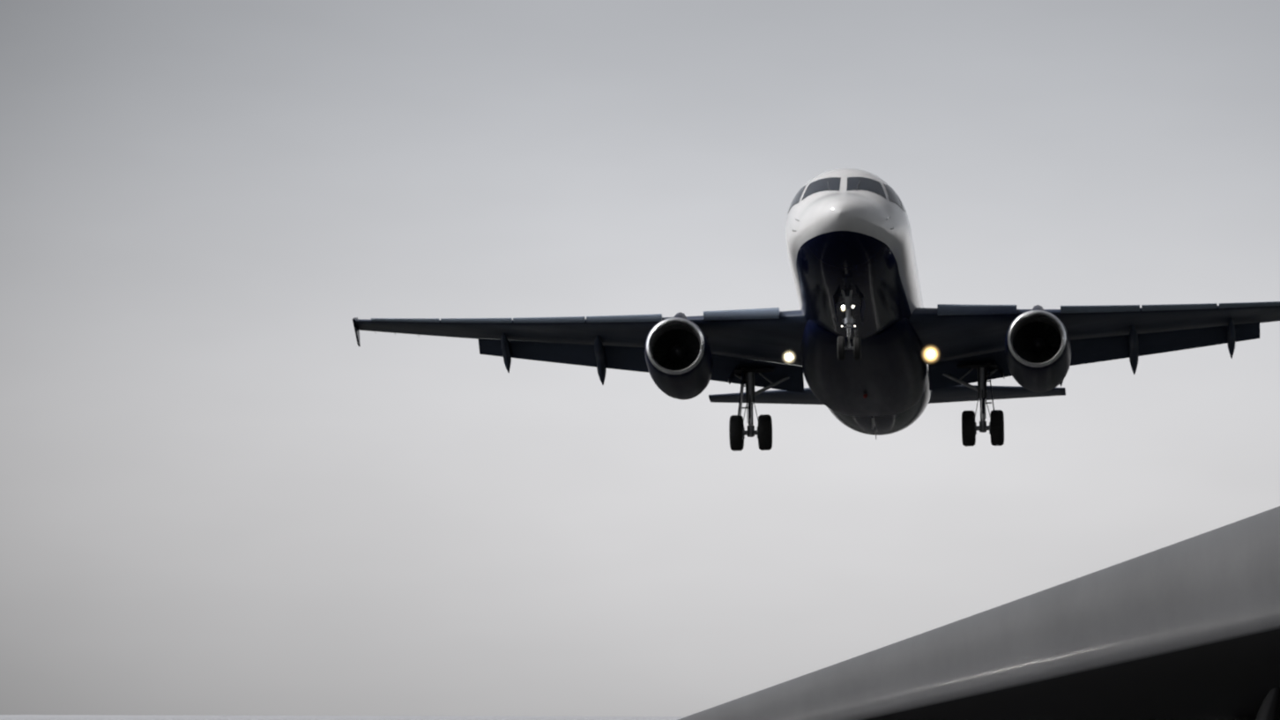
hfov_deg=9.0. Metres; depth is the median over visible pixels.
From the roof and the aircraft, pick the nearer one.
the roof
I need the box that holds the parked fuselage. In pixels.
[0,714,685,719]
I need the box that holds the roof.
[677,506,1279,719]
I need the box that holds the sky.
[0,0,1279,716]
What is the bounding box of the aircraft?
[352,167,1279,451]
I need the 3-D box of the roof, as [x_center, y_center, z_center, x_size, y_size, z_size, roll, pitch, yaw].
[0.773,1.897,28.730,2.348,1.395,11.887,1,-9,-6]
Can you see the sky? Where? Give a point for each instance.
(215, 500)

